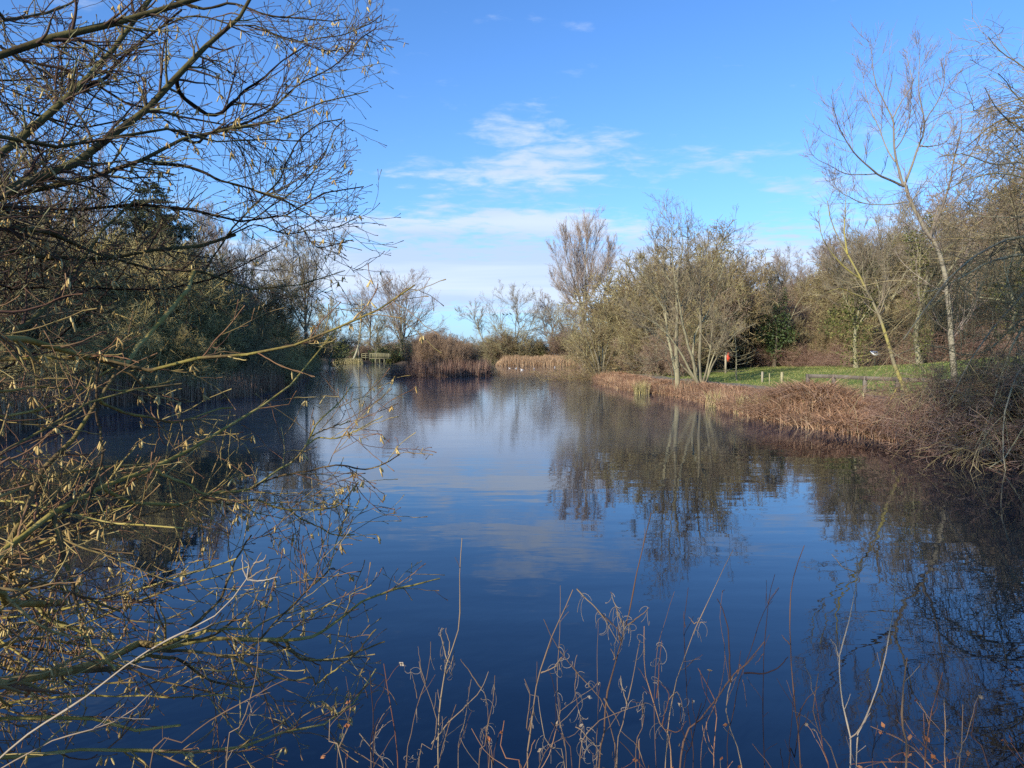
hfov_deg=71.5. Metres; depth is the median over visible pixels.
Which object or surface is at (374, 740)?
withered plant
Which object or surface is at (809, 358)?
bramble patch
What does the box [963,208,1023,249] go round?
thorn bush
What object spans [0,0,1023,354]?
sky
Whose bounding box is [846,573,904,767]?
withered plant
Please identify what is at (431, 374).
island bramble
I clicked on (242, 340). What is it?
evergreen bush
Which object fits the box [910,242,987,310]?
thorn bush
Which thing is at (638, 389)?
iris clump
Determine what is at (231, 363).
bank bush
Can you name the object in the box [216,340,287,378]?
bank bush
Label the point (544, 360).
reeds
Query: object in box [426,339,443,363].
island bush
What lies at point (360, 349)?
bush
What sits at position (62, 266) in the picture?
bank bush
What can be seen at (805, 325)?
thorn bush
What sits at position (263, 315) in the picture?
bank bush
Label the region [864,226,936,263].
thorn bush
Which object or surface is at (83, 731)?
withered plant
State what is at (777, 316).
ivy clad tree
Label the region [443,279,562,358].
willow
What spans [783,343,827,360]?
bramble patch
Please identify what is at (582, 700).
withered plant
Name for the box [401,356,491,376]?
reeds
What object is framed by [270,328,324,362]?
bank bush
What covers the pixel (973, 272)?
thorn bush
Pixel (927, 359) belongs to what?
bramble patch
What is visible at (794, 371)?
grass
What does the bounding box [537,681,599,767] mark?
withered shoot
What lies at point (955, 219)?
thorn bush
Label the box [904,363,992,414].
waterside bush
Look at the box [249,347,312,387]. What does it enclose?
bank bush
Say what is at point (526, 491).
pond water
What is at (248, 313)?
bank bush
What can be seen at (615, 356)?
thicket tree
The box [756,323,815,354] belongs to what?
thorn bush
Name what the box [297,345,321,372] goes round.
bank bush
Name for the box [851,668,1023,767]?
rusty bramble
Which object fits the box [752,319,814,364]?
thicket tree
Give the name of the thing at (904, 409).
waterside bush
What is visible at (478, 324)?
willow
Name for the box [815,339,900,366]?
bramble patch
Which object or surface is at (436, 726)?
withered plant
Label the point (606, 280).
thicket tree
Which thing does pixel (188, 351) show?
bank bush
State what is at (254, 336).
bank bush
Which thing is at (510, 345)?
bush
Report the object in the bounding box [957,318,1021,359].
bramble patch
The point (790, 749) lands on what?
withered shoot
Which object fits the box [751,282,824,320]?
thorn bush
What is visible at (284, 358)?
bank bush
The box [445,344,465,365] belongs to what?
island bush
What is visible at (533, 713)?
withered plant
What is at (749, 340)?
thicket tree
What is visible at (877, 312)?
leaning tree
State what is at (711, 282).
thicket tree
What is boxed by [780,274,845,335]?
thorn bush
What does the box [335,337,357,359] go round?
evergreen bush
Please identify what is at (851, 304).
thorn bush
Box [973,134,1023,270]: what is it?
skyline tree
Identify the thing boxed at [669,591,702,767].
withered plant
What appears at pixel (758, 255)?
open oak
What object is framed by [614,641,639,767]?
withered plant
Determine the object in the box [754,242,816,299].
open oak
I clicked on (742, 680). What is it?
withered plant
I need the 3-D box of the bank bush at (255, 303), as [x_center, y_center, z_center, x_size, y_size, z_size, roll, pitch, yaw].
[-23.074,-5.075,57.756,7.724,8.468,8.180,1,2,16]
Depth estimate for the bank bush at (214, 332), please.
41.50 m
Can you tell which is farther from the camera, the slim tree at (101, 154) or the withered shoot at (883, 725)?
the slim tree at (101, 154)
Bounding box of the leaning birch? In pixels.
[348,289,370,359]
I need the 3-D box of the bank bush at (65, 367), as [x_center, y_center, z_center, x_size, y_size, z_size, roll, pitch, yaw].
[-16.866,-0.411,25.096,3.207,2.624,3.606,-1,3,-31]
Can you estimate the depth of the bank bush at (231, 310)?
51.36 m
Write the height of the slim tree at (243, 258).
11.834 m
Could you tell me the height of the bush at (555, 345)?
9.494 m
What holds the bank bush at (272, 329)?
on the ground at (9, 436)
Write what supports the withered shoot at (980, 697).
on the ground at (9, 436)
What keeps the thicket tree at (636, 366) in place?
on the ground at (9, 436)
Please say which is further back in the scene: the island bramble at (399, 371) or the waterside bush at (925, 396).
the island bramble at (399, 371)
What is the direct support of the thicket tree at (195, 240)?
on the ground at (9, 436)
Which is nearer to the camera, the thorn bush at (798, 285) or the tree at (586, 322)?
the thorn bush at (798, 285)
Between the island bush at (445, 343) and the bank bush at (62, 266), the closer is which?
the bank bush at (62, 266)
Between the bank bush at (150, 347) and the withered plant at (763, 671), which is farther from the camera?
the bank bush at (150, 347)
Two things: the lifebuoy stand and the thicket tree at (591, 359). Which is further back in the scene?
the thicket tree at (591, 359)
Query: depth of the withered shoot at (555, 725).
2.14 m
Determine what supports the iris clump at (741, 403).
on the ground at (9, 436)
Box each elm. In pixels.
[334,271,417,348]
[357,311,399,352]
[368,264,449,360]
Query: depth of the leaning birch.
165.09 m
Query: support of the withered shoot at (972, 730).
on the ground at (9, 436)
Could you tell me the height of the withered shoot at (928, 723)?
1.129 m
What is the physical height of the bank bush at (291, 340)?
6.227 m
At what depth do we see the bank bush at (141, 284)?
36.17 m
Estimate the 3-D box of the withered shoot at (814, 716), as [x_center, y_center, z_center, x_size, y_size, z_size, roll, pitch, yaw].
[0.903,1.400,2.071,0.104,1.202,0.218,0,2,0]
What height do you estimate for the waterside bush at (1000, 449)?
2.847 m
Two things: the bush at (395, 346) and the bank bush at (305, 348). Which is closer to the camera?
the bank bush at (305, 348)
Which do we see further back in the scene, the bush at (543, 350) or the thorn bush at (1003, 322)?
the bush at (543, 350)
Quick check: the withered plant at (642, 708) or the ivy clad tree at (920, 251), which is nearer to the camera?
the withered plant at (642, 708)
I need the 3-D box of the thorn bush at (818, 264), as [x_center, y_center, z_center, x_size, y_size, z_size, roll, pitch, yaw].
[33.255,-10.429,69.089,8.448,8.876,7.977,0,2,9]
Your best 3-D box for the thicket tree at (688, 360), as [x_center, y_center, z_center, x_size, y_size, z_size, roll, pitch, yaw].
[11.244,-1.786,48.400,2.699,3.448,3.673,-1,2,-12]
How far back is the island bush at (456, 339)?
71.83 m
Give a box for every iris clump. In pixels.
[632,380,652,393]
[702,388,730,407]
[733,393,752,412]
[749,393,772,409]
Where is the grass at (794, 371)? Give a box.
[632,356,1023,396]
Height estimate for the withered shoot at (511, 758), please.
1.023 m
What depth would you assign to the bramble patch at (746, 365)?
61.61 m
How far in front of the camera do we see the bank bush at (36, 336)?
29.36 m
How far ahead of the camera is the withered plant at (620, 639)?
1.99 m
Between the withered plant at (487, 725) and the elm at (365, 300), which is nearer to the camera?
the withered plant at (487, 725)
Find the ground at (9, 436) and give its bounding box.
[0,338,1023,462]
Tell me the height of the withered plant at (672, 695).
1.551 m
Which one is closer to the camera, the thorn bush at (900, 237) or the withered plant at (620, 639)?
the withered plant at (620, 639)
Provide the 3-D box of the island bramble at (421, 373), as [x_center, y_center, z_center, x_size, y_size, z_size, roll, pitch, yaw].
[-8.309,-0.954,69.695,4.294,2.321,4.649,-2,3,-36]
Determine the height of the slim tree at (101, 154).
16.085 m
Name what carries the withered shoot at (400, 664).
on the ground at (9, 436)
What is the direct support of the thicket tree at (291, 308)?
on the ground at (9, 436)
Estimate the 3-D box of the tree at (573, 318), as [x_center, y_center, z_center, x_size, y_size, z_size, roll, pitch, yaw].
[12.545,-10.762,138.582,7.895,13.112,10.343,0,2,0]
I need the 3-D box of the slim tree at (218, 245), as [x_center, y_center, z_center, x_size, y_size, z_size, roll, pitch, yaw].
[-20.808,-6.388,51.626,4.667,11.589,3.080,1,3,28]
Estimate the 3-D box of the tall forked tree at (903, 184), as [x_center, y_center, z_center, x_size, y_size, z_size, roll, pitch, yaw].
[15.405,-7.359,28.155,10.212,15.019,4.353,-1,2,-17]
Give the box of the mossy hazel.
[0,238,447,767]
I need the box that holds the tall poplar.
[544,204,625,370]
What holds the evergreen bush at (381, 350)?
on the ground at (9, 436)
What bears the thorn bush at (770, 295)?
on the ground at (9, 436)
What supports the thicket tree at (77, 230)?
on the ground at (9, 436)
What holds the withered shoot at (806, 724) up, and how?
on the ground at (9, 436)
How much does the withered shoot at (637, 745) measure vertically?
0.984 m
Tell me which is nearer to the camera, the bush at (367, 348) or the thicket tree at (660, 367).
the thicket tree at (660, 367)
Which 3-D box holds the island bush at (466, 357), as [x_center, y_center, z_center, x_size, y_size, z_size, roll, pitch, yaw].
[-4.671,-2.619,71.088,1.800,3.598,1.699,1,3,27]
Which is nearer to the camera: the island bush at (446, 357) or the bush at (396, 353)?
the island bush at (446, 357)
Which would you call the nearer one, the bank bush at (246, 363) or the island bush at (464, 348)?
the bank bush at (246, 363)
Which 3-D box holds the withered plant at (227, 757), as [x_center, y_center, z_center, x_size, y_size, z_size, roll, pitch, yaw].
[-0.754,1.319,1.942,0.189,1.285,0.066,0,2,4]
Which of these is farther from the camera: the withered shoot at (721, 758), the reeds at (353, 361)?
the reeds at (353, 361)
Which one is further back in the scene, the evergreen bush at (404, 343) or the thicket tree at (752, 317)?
the evergreen bush at (404, 343)
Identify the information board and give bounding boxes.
[870,351,880,365]
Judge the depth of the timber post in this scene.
35.97 m
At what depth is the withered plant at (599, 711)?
2.34 m
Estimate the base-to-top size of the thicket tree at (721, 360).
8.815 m
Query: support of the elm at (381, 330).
on the ground at (9, 436)
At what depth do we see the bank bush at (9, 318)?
27.00 m
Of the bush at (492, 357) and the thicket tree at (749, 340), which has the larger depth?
the bush at (492, 357)
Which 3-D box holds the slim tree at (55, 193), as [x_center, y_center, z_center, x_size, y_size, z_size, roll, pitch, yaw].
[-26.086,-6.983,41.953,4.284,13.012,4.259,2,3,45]
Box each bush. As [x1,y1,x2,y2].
[0,209,114,317]
[0,219,71,335]
[0,258,40,361]
[0,273,19,366]
[0,286,77,364]
[0,339,85,398]
[0,343,31,397]
[0,343,73,399]
[0,365,56,430]
[1,200,112,331]
[1,210,199,346]
[13,244,114,346]
[17,328,124,391]
[20,297,167,390]
[28,222,194,367]
[53,231,210,326]
[55,233,228,321]
[82,295,224,375]
[85,235,249,364]
[88,217,228,317]
[97,305,222,382]
[99,347,186,394]
[131,351,228,398]
[169,337,240,383]
[174,253,253,370]
[177,301,257,372]
[190,314,239,353]
[192,355,276,392]
[201,313,241,370]
[203,288,248,336]
[210,289,271,344]
[215,315,287,369]
[216,274,276,332]
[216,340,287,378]
[226,285,277,331]
[229,319,259,365]
[232,319,270,357]
[243,318,296,358]
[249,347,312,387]
[251,311,303,357]
[258,307,318,347]
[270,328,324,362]
[272,350,294,371]
[284,348,319,375]
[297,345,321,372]
[302,329,349,368]
[309,355,328,370]
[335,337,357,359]
[343,341,362,358]
[357,336,396,360]
[366,341,392,362]
[372,339,403,359]
[374,343,404,362]
[388,346,404,360]
[394,335,414,356]
[400,327,453,358]
[402,343,413,366]
[409,333,425,362]
[413,339,431,365]
[416,338,438,369]
[418,331,435,348]
[420,335,443,363]
[420,341,435,368]
[425,329,440,356]
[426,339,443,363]
[428,349,443,368]
[435,327,452,363]
[436,335,454,365]
[437,330,473,343]
[439,344,454,366]
[445,335,463,364]
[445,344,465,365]
[452,341,473,361]
[458,341,472,367]
[464,336,484,357]
[465,342,482,360]
[466,341,477,365]
[466,343,480,365]
[475,327,535,356]
[476,337,504,365]
[479,328,514,358]
[483,321,544,357]
[515,335,551,356]
[526,333,550,356]
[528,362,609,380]
[534,346,546,355]
[538,316,574,357]
[543,324,588,356]
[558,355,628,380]
[751,282,803,305]
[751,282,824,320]
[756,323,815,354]
[774,262,832,307]
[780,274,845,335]
[787,299,848,349]
[787,301,839,346]
[789,239,919,321]
[793,270,844,306]
[795,289,872,347]
[801,265,907,340]
[804,321,850,357]
[810,232,889,290]
[830,248,966,323]
[836,366,1023,448]
[839,315,880,353]
[842,297,936,355]
[851,386,912,413]
[852,377,1021,455]
[854,232,918,290]
[857,379,931,412]
[858,369,1023,469]
[861,290,977,353]
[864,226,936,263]
[865,290,911,331]
[865,386,985,440]
[867,211,950,267]
[880,288,966,329]
[882,373,1023,469]
[891,283,979,336]
[891,302,1002,352]
[898,225,999,285]
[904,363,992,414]
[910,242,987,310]
[917,197,1003,251]
[918,354,1015,419]
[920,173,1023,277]
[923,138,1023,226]
[943,261,1022,329]
[945,344,1023,461]
[945,351,1023,436]
[949,245,1005,304]
[953,307,1023,342]
[957,347,1023,380]
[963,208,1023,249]
[972,239,1023,308]
[976,303,1023,341]
[977,292,1020,322]
[986,278,1023,316]
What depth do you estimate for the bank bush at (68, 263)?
33.96 m
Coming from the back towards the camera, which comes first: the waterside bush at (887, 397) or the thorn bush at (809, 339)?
the thorn bush at (809, 339)
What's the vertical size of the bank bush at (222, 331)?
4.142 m
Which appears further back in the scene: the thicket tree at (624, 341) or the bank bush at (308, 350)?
the bank bush at (308, 350)
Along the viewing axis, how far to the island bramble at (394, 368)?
72.89 m
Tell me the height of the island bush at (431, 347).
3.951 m
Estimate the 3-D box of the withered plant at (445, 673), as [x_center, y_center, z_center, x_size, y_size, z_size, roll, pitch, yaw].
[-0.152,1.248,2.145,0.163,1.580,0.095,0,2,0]
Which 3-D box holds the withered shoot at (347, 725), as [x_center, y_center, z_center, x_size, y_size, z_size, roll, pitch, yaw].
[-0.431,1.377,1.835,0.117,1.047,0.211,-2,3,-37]
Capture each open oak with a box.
[723,244,775,298]
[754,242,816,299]
[787,237,841,286]
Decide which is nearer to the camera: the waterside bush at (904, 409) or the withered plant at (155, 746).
the withered plant at (155, 746)
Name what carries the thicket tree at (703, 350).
on the ground at (9, 436)
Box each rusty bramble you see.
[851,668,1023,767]
[881,697,971,767]
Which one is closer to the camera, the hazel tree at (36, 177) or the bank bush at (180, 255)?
the hazel tree at (36, 177)
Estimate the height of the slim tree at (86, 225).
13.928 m
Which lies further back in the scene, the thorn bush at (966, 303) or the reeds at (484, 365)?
the reeds at (484, 365)
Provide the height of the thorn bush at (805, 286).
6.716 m
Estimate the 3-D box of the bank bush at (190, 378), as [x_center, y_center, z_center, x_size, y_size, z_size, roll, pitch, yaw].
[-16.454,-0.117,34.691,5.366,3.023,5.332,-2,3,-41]
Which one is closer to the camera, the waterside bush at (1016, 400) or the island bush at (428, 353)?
the waterside bush at (1016, 400)
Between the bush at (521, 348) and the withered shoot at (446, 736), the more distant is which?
the bush at (521, 348)
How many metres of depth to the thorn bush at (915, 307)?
55.91 m
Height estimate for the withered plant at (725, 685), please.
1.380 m
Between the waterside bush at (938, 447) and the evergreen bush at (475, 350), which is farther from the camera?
the evergreen bush at (475, 350)
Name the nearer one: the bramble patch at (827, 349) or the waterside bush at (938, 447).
the waterside bush at (938, 447)
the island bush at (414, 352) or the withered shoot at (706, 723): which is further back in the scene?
the island bush at (414, 352)
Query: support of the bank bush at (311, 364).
on the ground at (9, 436)
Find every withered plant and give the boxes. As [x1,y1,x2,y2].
[0,552,277,758]
[2,691,151,767]
[150,678,287,767]
[226,635,270,767]
[337,679,350,767]
[355,707,392,767]
[404,642,435,767]
[412,663,442,767]
[436,540,487,767]
[458,683,471,767]
[460,677,495,767]
[524,589,622,767]
[525,684,564,767]
[544,620,615,767]
[551,585,572,767]
[575,699,642,767]
[579,639,601,766]
[598,513,650,767]
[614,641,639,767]
[631,692,653,762]
[635,626,685,767]
[654,594,673,767]
[665,550,732,767]
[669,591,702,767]
[679,599,787,767]
[700,590,724,767]
[725,580,778,767]
[747,575,778,767]
[776,545,818,767]
[829,554,870,767]
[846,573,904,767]
[901,658,919,767]
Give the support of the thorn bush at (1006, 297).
on the ground at (9, 436)
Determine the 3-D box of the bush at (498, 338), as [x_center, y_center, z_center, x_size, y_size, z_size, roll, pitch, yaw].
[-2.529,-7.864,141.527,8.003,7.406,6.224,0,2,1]
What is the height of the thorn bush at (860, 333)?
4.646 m
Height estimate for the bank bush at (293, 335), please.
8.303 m
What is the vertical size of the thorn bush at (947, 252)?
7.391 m
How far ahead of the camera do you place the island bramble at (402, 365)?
69.76 m
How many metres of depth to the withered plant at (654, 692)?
2.35 m
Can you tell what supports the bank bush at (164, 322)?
on the ground at (9, 436)
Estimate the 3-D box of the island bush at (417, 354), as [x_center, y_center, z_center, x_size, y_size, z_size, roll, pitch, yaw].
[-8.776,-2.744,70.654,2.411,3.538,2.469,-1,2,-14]
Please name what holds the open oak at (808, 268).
on the ground at (9, 436)
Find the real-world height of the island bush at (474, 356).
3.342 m
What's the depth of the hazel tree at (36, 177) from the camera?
3.66 m
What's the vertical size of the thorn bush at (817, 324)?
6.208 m
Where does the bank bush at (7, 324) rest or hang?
on the ground at (9, 436)
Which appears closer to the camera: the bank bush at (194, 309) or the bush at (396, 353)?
the bank bush at (194, 309)
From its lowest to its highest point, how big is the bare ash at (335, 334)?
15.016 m
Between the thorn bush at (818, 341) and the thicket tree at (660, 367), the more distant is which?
the thorn bush at (818, 341)
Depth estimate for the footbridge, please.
165.85 m
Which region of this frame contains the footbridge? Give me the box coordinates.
[361,353,390,363]
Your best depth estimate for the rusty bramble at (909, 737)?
2.61 m
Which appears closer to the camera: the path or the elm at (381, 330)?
the path
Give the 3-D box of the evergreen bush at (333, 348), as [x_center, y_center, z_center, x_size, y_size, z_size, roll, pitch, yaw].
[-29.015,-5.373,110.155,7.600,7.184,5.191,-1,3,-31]
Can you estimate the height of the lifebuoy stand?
1.627 m
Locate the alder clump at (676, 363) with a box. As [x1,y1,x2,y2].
[607,191,765,387]
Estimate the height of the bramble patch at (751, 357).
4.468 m
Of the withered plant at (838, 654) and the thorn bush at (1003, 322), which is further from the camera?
the thorn bush at (1003, 322)
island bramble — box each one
[382,362,412,375]
[385,365,412,376]
[387,361,424,376]
[407,367,440,376]
[413,368,445,377]
[462,359,496,376]
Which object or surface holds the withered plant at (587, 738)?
on the ground at (9, 436)
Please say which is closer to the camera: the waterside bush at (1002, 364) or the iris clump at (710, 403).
the waterside bush at (1002, 364)
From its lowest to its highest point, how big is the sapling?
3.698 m
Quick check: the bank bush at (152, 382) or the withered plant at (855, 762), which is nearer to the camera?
the withered plant at (855, 762)
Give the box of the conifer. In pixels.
[84,179,243,348]
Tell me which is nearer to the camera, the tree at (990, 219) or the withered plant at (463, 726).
the withered plant at (463, 726)
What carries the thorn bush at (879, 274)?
on the ground at (9, 436)
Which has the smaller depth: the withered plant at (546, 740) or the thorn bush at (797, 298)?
the withered plant at (546, 740)
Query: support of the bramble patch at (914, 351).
on the ground at (9, 436)
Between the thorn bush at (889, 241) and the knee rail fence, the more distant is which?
the thorn bush at (889, 241)
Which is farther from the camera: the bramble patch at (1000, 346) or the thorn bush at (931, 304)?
the thorn bush at (931, 304)
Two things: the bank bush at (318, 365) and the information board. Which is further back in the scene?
the bank bush at (318, 365)
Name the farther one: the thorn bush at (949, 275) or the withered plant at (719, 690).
the thorn bush at (949, 275)
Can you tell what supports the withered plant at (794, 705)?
on the ground at (9, 436)
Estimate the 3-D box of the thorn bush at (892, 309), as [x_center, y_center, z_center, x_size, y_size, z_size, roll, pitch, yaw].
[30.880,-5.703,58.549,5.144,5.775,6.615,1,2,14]
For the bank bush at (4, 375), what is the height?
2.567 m
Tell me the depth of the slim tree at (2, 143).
43.69 m
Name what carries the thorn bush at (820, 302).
on the ground at (9, 436)
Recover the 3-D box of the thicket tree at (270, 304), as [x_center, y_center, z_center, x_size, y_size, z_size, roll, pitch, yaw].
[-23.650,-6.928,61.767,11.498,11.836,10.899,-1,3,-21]
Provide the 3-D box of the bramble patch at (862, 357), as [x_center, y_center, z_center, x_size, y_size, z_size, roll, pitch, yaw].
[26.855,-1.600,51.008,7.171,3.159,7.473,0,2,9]
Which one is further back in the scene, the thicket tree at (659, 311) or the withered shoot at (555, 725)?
the thicket tree at (659, 311)
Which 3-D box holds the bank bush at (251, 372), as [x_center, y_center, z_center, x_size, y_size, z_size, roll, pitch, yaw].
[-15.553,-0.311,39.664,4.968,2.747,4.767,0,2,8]
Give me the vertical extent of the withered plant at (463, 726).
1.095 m
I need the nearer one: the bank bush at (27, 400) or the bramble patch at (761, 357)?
the bank bush at (27, 400)
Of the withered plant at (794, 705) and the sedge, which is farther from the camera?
the sedge
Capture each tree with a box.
[0,0,407,416]
[0,133,46,210]
[10,119,72,226]
[28,200,108,286]
[31,161,100,256]
[55,164,122,266]
[69,142,132,245]
[179,222,263,317]
[180,195,219,274]
[200,218,256,321]
[208,238,307,335]
[225,228,267,331]
[250,269,317,339]
[529,289,575,338]
[556,214,770,371]
[556,317,619,373]
[557,299,588,356]
[562,297,604,360]
[589,267,687,371]
[596,234,754,363]
[604,296,694,373]
[605,238,790,368]
[605,250,680,333]
[608,263,731,372]
[610,334,658,373]
[618,286,745,373]
[632,329,684,375]
[657,336,698,376]
[659,252,747,370]
[668,228,738,290]
[674,283,750,370]
[681,268,802,366]
[696,290,792,368]
[733,258,817,365]
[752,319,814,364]
[797,15,1003,378]
[804,166,938,417]
[808,226,875,290]
[811,223,905,367]
[819,186,948,318]
[888,188,1020,363]
[890,169,1023,293]
[921,194,1023,349]
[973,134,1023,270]
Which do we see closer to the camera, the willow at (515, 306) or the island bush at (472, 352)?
the island bush at (472, 352)
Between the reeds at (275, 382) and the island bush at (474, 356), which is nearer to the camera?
the reeds at (275, 382)
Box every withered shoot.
[320,700,350,767]
[355,662,403,767]
[369,672,394,767]
[434,705,461,767]
[471,722,555,767]
[485,728,502,767]
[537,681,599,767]
[547,668,572,767]
[620,731,648,767]
[621,741,672,767]
[678,669,711,767]
[698,668,732,767]
[720,664,741,767]
[753,690,808,767]
[794,661,837,767]
[804,694,828,767]
[872,722,884,767]
[904,672,942,767]
[945,695,982,767]
[957,696,989,767]
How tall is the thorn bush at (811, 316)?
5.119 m
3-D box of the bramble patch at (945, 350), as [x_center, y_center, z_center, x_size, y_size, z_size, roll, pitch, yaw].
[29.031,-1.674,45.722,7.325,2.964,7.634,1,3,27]
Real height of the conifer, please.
12.683 m
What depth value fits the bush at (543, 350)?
143.14 m
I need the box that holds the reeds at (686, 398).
[593,372,989,453]
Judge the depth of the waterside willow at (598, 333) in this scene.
60.87 m
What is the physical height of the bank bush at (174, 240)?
11.257 m
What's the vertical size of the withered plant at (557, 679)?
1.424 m
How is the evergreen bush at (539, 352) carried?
on the ground at (9, 436)
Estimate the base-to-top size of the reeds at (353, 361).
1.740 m
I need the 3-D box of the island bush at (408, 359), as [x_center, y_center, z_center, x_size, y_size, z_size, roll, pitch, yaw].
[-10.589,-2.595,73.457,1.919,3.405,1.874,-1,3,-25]
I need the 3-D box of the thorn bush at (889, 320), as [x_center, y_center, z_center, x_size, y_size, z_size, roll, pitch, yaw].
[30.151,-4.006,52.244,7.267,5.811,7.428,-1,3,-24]
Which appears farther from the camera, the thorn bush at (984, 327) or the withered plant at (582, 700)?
the thorn bush at (984, 327)
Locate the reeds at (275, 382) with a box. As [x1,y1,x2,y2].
[0,363,309,441]
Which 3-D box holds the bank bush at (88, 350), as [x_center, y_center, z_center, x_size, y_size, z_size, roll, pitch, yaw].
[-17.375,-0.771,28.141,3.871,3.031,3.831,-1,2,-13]
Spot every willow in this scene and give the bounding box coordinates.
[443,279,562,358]
[454,298,489,345]
[538,288,621,375]
[818,1,1023,474]
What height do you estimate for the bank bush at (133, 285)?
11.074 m
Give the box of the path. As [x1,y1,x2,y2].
[626,371,898,400]
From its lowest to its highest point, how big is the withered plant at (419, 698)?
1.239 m
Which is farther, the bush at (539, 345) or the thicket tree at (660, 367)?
the bush at (539, 345)
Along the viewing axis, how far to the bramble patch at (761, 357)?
63.12 m
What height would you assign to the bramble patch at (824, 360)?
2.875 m
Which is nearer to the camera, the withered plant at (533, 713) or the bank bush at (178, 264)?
the withered plant at (533, 713)
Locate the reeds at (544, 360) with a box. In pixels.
[496,354,582,365]
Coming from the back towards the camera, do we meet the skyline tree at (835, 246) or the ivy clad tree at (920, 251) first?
the skyline tree at (835, 246)
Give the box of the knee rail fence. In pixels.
[806,374,949,393]
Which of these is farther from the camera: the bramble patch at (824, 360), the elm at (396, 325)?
the elm at (396, 325)
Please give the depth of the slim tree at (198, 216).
55.65 m
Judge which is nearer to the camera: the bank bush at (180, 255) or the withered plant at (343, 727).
the withered plant at (343, 727)
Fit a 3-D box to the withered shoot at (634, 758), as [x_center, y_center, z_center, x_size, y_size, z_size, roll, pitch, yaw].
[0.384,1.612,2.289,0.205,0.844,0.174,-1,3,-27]
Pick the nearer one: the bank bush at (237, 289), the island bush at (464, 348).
the bank bush at (237, 289)
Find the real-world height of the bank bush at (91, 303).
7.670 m
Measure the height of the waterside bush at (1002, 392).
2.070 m
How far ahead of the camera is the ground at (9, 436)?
35.03 m
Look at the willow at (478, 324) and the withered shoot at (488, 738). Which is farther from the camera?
the willow at (478, 324)
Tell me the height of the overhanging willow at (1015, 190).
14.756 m
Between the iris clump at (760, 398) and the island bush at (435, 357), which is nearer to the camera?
the iris clump at (760, 398)
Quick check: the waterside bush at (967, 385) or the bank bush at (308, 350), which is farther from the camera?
the bank bush at (308, 350)
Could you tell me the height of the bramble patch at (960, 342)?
3.849 m
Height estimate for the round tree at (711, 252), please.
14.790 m
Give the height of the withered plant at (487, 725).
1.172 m
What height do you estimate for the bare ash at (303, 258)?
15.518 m
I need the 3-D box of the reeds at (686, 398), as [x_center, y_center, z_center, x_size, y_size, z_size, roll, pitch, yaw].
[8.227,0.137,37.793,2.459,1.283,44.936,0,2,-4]
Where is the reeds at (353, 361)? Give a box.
[333,357,362,363]
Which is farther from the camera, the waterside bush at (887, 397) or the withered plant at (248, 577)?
the waterside bush at (887, 397)
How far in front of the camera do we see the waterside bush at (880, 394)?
21.14 m
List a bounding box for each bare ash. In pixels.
[247,222,349,355]
[295,292,372,366]
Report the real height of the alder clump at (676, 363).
11.139 m
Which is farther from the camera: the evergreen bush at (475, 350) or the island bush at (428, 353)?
the evergreen bush at (475, 350)
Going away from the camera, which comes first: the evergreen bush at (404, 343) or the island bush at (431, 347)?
the island bush at (431, 347)
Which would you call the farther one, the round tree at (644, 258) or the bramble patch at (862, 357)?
the round tree at (644, 258)
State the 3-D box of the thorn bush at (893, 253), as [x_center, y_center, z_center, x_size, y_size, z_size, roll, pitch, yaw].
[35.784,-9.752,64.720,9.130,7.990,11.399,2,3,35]
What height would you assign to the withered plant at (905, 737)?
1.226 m
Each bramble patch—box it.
[727,340,783,367]
[728,343,803,367]
[732,337,810,366]
[739,342,834,366]
[775,344,846,366]
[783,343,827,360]
[795,339,850,366]
[804,343,862,366]
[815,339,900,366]
[839,339,913,366]
[849,325,947,366]
[865,336,910,364]
[872,327,974,364]
[901,327,1001,362]
[913,338,983,362]
[924,323,1014,361]
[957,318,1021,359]
[957,321,1023,357]
[969,323,1023,357]
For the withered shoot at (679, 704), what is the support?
on the ground at (9, 436)
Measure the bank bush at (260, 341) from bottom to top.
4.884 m
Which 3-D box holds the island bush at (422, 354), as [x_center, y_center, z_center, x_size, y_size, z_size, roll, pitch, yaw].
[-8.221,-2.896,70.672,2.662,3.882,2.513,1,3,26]
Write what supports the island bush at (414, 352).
on the ground at (9, 436)
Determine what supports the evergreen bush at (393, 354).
on the ground at (9, 436)
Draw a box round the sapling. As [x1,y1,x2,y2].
[717,318,758,380]
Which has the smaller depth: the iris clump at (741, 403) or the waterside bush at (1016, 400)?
the waterside bush at (1016, 400)
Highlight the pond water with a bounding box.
[0,363,1023,767]
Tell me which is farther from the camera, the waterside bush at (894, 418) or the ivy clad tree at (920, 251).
the ivy clad tree at (920, 251)
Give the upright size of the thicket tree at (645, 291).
12.936 m
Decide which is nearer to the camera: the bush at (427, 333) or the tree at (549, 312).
the tree at (549, 312)
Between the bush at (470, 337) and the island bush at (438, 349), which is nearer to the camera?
the island bush at (438, 349)
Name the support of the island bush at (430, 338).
on the ground at (9, 436)
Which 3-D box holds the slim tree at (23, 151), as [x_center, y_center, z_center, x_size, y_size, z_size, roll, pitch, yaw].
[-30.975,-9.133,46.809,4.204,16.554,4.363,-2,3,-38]
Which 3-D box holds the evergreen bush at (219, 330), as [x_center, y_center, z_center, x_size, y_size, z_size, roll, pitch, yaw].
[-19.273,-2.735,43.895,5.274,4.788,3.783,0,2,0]
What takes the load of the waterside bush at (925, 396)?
on the ground at (9, 436)
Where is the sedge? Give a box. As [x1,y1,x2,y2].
[584,370,1023,455]
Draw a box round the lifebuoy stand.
[725,353,729,372]

